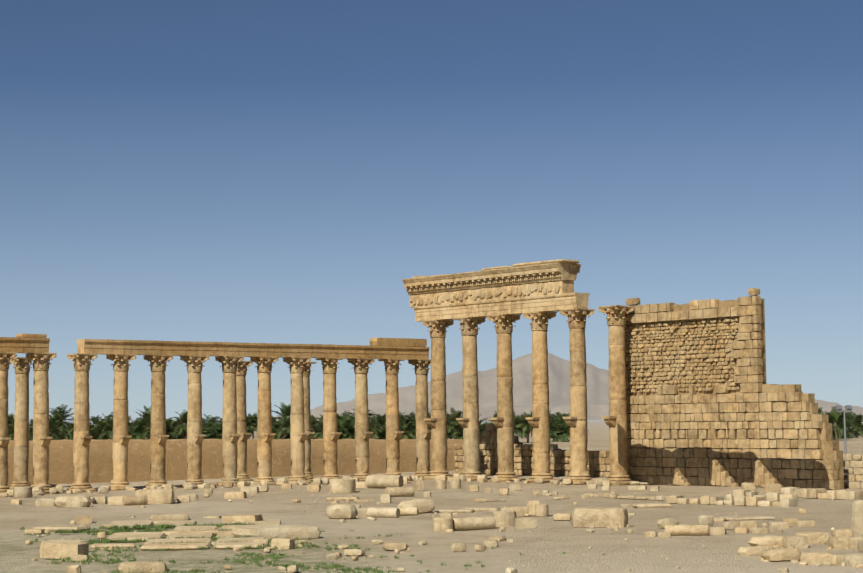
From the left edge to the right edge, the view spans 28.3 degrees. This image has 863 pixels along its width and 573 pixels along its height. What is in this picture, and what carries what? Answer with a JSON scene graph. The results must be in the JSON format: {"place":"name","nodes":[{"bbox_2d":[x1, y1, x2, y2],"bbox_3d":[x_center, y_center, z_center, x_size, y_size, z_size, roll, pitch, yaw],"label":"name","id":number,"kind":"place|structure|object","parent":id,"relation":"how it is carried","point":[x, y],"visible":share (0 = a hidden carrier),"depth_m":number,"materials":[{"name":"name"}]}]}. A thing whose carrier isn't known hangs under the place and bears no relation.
{"place":"outdoors","nodes":[
{"label":"outdoors","id":0,"kind":"place"},
{"bbox_2d":[29,418,221,423],"bbox_3d":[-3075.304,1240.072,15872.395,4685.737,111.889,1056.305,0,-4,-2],"label":"distant ridge","id":1,"kind":"structure","parent":0,"point":[130,421],"depth_m":15782.58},
{"bbox_2d":[0,418,862,572],"bbox_3d":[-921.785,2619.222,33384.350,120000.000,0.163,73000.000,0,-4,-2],"label":"desert ground","id":2,"kind":"structure","parent":0,"point":[553,541],"depth_m":68.25,"materials":[{"name":"beige sand"}]},
{"bbox_2d":[8,413,13,434],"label":"date palm","id":3,"kind":"object","parent":2,"relation":"on","point":[9,417],"visible":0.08,"depth_m":325.90,"materials":[{"name":"green plant"}]},
{"bbox_2d":[8,418,32,440],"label":"date palm","id":4,"kind":"object","parent":2,"relation":"on","point":[11,430],"visible":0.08,"depth_m":322.41,"materials":[{"name":"green plant"}]},
{"bbox_2d":[29,414,64,440],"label":"date palm","id":5,"kind":"object","parent":2,"relation":"on","point":[53,431],"visible":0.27,"depth_m":302.15,"materials":[{"name":"green plant"}]},
{"bbox_2d":[49,404,73,439],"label":"date palm","id":6,"kind":"object","parent":2,"relation":"on","point":[58,412],"visible":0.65,"depth_m":335.88,"materials":[{"name":"green plant"}]},
{"bbox_2d":[52,425,71,439],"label":"date palm","id":7,"kind":"object","parent":2,"relation":"on","point":[63,435],"visible":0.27,"depth_m":341.37,"materials":[{"name":"green plant"}]},
{"bbox_2d":[65,424,73,439],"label":"date palm","id":8,"kind":"object","parent":2,"relation":"on","point":[71,437],"visible":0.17,"depth_m":384.20,"materials":[{"name":"green plant"}]},
{"bbox_2d":[62,415,97,438],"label":"date palm","id":9,"kind":"object","parent":2,"relation":"on","point":[70,430],"visible":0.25,"depth_m":326.10,"materials":[{"name":"green plant"}]},
{"bbox_2d":[73,422,97,437],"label":"date palm","id":10,"kind":"object","parent":2,"relation":"on","point":[90,432],"visible":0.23,"depth_m":309.93,"materials":[{"name":"green plant"}]},
{"bbox_2d":[90,415,101,434],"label":"date palm","id":11,"kind":"object","parent":2,"relation":"on","point":[93,417],"visible":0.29,"depth_m":408.08,"materials":[{"name":"green plant"}]},
{"bbox_2d":[95,417,109,438],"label":"date palm","id":12,"kind":"object","parent":2,"relation":"on","point":[99,431],"visible":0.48,"depth_m":334.62,"materials":[{"name":"green plant"}]},
{"bbox_2d":[93,412,130,439],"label":"date palm","id":13,"kind":"object","parent":2,"relation":"on","point":[108,421],"visible":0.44,"depth_m":326.18,"materials":[{"name":"green plant"}]},
{"bbox_2d":[128,419,149,439],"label":"date palm","id":14,"kind":"object","parent":2,"relation":"on","point":[138,430],"visible":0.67,"depth_m":310.79,"materials":[{"name":"green plant"}]},
{"bbox_2d":[132,405,166,439],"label":"date palm","id":15,"kind":"object","parent":2,"relation":"on","point":[146,415],"visible":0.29,"depth_m":326.11,"materials":[{"name":"green plant"}]},
{"bbox_2d":[141,419,166,438],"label":"date palm","id":16,"kind":"object","parent":2,"relation":"on","point":[148,432],"visible":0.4,"depth_m":299.71,"materials":[{"name":"green plant"}]},
{"bbox_2d":[166,419,179,438],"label":"date palm","id":17,"kind":"object","parent":2,"relation":"on","point":[171,425],"visible":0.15,"depth_m":351.73,"materials":[{"name":"green plant"}]},
{"bbox_2d":[166,417,181,438],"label":"date palm","id":18,"kind":"object","parent":2,"relation":"on","point":[170,433],"visible":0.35,"depth_m":329.95,"materials":[{"name":"green plant"}]},
{"bbox_2d":[172,410,187,438],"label":"date palm","id":19,"kind":"object","parent":2,"relation":"on","point":[183,419],"visible":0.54,"depth_m":337.15,"materials":[{"name":"green plant"}]},
{"bbox_2d":[202,414,221,437],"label":"date palm","id":20,"kind":"object","parent":2,"relation":"on","point":[210,420],"visible":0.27,"depth_m":327.04,"materials":[{"name":"green plant"}]},
{"bbox_2d":[202,418,222,438],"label":"date palm","id":21,"kind":"object","parent":2,"relation":"on","point":[215,429],"visible":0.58,"depth_m":306.36,"materials":[{"name":"green plant"}]},
{"bbox_2d":[0,352,430,493],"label":"columns","id":22,"kind":"structure","parent":2,"relation":"on","point":[235,435],"depth_m":119.00,"materials":[{"name":"beige stone"}]},
{"bbox_2d":[0,334,429,359],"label":"entablature","id":23,"kind":"structure","parent":22,"relation":"on","point":[398,348],"depth_m":119.69,"materials":[{"name":"beige stone"}]},
{"bbox_2d":[7,439,463,485],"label":"wall","id":24,"kind":"structure","parent":2,"relation":"on","point":[61,470],"depth_m":134.24,"materials":[{"name":"brown stone"}]},
{"bbox_2d":[246,419,254,438],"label":"date palm","id":25,"kind":"object","parent":2,"relation":"on","point":[248,425],"visible":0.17,"depth_m":313.75,"materials":[{"name":"green plant"}]},
{"bbox_2d":[247,413,254,436],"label":"date palm","id":26,"kind":"object","parent":2,"relation":"on","point":[252,432],"visible":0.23,"depth_m":327.34,"materials":[{"name":"green plant"}]},
{"bbox_2d":[247,413,257,438],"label":"date palm","id":27,"kind":"object","parent":2,"relation":"on","point":[253,418],"visible":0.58,"depth_m":347.70,"materials":[{"name":"green plant"}]},
{"bbox_2d":[272,415,290,438],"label":"date palm","id":28,"kind":"object","parent":2,"relation":"on","point":[283,424],"visible":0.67,"depth_m":298.01,"materials":[{"name":"green plant"}]},
{"bbox_2d":[272,403,290,436],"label":"date palm","id":29,"kind":"object","parent":2,"relation":"on","point":[285,410],"visible":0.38,"depth_m":317.90,"materials":[{"name":"green plant"}]},
{"bbox_2d":[274,427,290,438],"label":"date palm","id":30,"kind":"object","parent":2,"relation":"on","point":[287,436],"visible":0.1,"depth_m":304.42,"materials":[{"name":"green plant"}]},
{"bbox_2d":[20,521,604,572],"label":"grass tufts","id":31,"kind":"object","parent":2,"relation":"on","point":[116,529],"visible":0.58,"depth_m":59.14,"materials":[{"name":"green plant"}]},
{"bbox_2d":[311,415,321,438],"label":"date palm","id":32,"kind":"object","parent":2,"relation":"on","point":[313,421],"visible":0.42,"depth_m":323.28,"materials":[{"name":"green plant"}]},
{"bbox_2d":[311,419,338,438],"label":"date palm","id":33,"kind":"object","parent":2,"relation":"on","point":[319,433],"visible":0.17,"depth_m":304.31,"materials":[{"name":"green plant"}]},
{"bbox_2d":[337,422,353,438],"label":"date palm","id":34,"kind":"object","parent":2,"relation":"on","point":[343,430],"visible":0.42,"depth_m":309.55,"materials":[{"name":"green plant"}]},
{"bbox_2d":[337,413,354,438],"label":"date palm","id":35,"kind":"object","parent":2,"relation":"on","point":[345,420],"visible":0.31,"depth_m":310.15,"materials":[{"name":"green plant"}]},
{"bbox_2d":[343,410,354,435],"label":"date palm","id":36,"kind":"object","parent":2,"relation":"on","point":[347,414],"visible":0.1,"depth_m":328.10,"materials":[{"name":"green plant"}]},
{"bbox_2d":[343,409,377,430],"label":"date palm","id":37,"kind":"object","parent":2,"relation":"on","point":[370,414],"visible":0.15,"depth_m":318.39,"materials":[{"name":"green plant"}]},
{"bbox_2d":[351,418,379,438],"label":"date palm","id":38,"kind":"object","parent":2,"relation":"on","point":[369,429],"visible":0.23,"depth_m":301.59,"materials":[{"name":"green plant"}]},
{"bbox_2d":[373,422,385,439],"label":"date palm","id":39,"kind":"object","parent":2,"relation":"on","point":[382,432],"visible":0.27,"depth_m":323.14,"materials":[{"name":"green plant"}]},
{"bbox_2d":[371,413,399,438],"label":"date palm","id":40,"kind":"object","parent":2,"relation":"on","point":[381,419],"visible":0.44,"depth_m":327.52,"materials":[{"name":"green plant"}]},
{"bbox_2d":[399,412,413,430],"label":"date palm","id":41,"kind":"object","parent":2,"relation":"on","point":[403,418],"visible":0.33,"depth_m":438.21,"materials":[{"name":"green plant"}]},
{"bbox_2d":[399,420,415,439],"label":"date palm","id":42,"kind":"object","parent":2,"relation":"on","point":[408,433],"visible":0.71,"depth_m":324.20,"materials":[{"name":"green plant"}]},
{"bbox_2d":[403,417,415,438],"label":"date palm","id":43,"kind":"object","parent":2,"relation":"on","point":[413,419],"visible":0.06,"depth_m":340.61,"materials":[{"name":"green plant"}]},
{"bbox_2d":[404,411,415,431],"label":"date palm","id":44,"kind":"object","parent":2,"relation":"on","point":[412,415],"visible":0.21,"depth_m":441.20,"materials":[{"name":"green plant"}]},
{"bbox_2d":[0,482,853,571],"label":"strewn stones","id":45,"kind":"object","parent":2,"relation":"on","point":[677,567],"visible":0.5,"depth_m":66.05,"materials":[{"name":"stone"}]},
{"bbox_2d":[0,473,862,572],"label":"fallen masonry","id":46,"kind":"object","parent":2,"relation":"on","point":[615,518],"visible":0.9,"depth_m":69.61,"materials":[{"name":"stone"}]},
{"bbox_2d":[8,363,862,419],"bbox_3d":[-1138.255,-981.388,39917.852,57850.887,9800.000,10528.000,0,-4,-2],"label":"horizon dust haze","id":47,"kind":"object","parent":2,"relation":"on","point":[841,384],"visible":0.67,"depth_m":44238.90,"materials":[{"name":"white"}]},
{"bbox_2d":[447,416,457,438],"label":"date palm","id":48,"kind":"object","parent":2,"relation":"on","point":[448,435],"visible":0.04,"depth_m":340.83,"materials":[{"name":"green plant"}]},
{"bbox_2d":[446,407,462,438],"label":"date palm","id":49,"kind":"object","parent":2,"relation":"on","point":[455,415],"visible":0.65,"depth_m":318.52,"materials":[{"name":"green plant"}]},
{"bbox_2d":[452,426,480,438],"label":"date palm","id":50,"kind":"object","parent":2,"relation":"on","point":[457,434],"visible":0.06,"depth_m":308.77,"materials":[{"name":"green plant"}]},
{"bbox_2d":[458,414,488,438],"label":"date palm","id":51,"kind":"object","parent":2,"relation":"on","point":[483,426],"visible":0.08,"depth_m":322.30,"materials":[{"name":"green plant"}]},
{"bbox_2d":[514,411,525,437],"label":"date palm","id":52,"kind":"object","parent":2,"relation":"on","point":[516,422],"visible":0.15,"depth_m":326.19,"materials":[{"name":"green plant"}]},
{"bbox_2d":[515,415,526,437],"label":"date palm","id":53,"kind":"object","parent":2,"relation":"on","point":[518,433],"visible":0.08,"depth_m":394.58,"materials":[{"name":"green plant"}]},
{"bbox_2d":[514,411,532,442],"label":"date palm","id":54,"kind":"object","parent":2,"relation":"on","point":[527,427],"visible":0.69,"depth_m":318.35,"materials":[{"name":"green plant"}]},
{"bbox_2d":[422,305,633,484],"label":"columns","id":55,"kind":"structure","parent":2,"relation":"on","point":[615,420],"depth_m":120.31,"materials":[{"name":"beige stone"}]},
{"bbox_2d":[402,259,589,321],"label":"entablature","id":56,"kind":"structure","parent":55,"relation":"on","point":[521,288],"depth_m":123.14,"materials":[{"name":"beige stone"}]},
{"bbox_2d":[454,424,609,477],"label":"ruined wall behind columns","id":57,"kind":"structure","parent":2,"relation":"on","point":[598,465],"depth_m":134.63,"materials":[{"name":"stone"}]},
{"bbox_2d":[205,403,862,423],"bbox_3d":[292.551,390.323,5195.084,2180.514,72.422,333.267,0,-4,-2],"label":"mountain foothills","id":58,"kind":"structure","parent":2,"relation":"on","point":[596,411],"depth_m":5158.77,"materials":[{"name":"stone"}]},
{"bbox_2d":[550,420,556,439],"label":"date palm","id":59,"kind":"object","parent":2,"relation":"on","point":[551,427],"visible":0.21,"depth_m":332.22,"materials":[{"name":"green plant"}]},
{"bbox_2d":[549,410,557,430],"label":"date palm","id":60,"kind":"object","parent":2,"relation":"on","point":[550,416],"visible":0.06,"depth_m":342.46,"materials":[{"name":"green plant"}]},
{"bbox_2d":[550,418,569,441],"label":"date palm","id":61,"kind":"object","parent":2,"relation":"on","point":[563,428],"visible":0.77,"depth_m":328.78,"materials":[{"name":"green plant"}]},
{"bbox_2d":[550,412,569,439],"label":"date palm","id":62,"kind":"object","parent":2,"relation":"on","point":[559,416],"visible":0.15,"depth_m":350.29,"materials":[{"name":"green plant"}]},
{"bbox_2d":[474,481,862,506],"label":"stone blocks","id":63,"kind":"structure","parent":2,"relation":"on","point":[787,496],"depth_m":90.01,"materials":[{"name":"stone"}]},
{"bbox_2d":[624,288,843,489],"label":"stone wall","id":64,"kind":"structure","parent":2,"relation":"on","point":[700,441],"depth_m":108.57,"materials":[{"name":"beige stone"}]},
{"bbox_2d":[822,411,843,439],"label":"date palm","id":65,"kind":"object","parent":2,"relation":"on","point":[833,434],"visible":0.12,"depth_m":313.75,"materials":[{"name":"green plant"}]},
{"bbox_2d":[824,406,854,440],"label":"date palm","id":66,"kind":"object","parent":2,"relation":"on","point":[834,417],"visible":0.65,"depth_m":304.83,"materials":[{"name":"green plant"}]},
{"bbox_2d":[835,405,851,467],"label":"floodlight mast","id":67,"kind":"object","parent":2,"relation":"on","point":[838,408],"visible":0.85,"depth_m":118.01,"materials":[{"name":"metal"}]},
{"bbox_2d":[837,415,850,438],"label":"date palm","id":68,"kind":"object","parent":2,"relation":"on","point":[843,431],"visible":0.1,"depth_m":328.73,"materials":[{"name":"green plant"}]},
{"bbox_2d":[841,420,856,437],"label":"date palm","id":69,"kind":"object","parent":2,"relation":"on","point":[849,429],"visible":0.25,"depth_m":336.01,"materials":[{"name":"green plant"}]},
{"bbox_2d":[843,454,862,487],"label":"wall","id":70,"kind":"structure","parent":2,"relation":"on","point":[849,478],"depth_m":103.96,"materials":[{"name":"stone"}]},
{"bbox_2d":[845,414,862,436],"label":"date palm","id":71,"kind":"object","parent":2,"relation":"on","point":[856,421],"visible":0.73,"depth_m":345.31,"materials":[{"name":"green plant"}]},
{"bbox_2d":[0,0,862,371],"label":"sky","id":72,"kind":"structure","parent":0,"point":[239,171],"materials":[{"name":"blue"}]},
{"bbox_2d":[275,353,862,420],"bbox_3d":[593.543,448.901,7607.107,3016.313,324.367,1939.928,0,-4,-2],"label":"mountain range","id":73,"kind":"structure","parent":0,"point":[597,383],"depth_m":7372.15,"materials":[{"name":"grey stone"}]}
]}

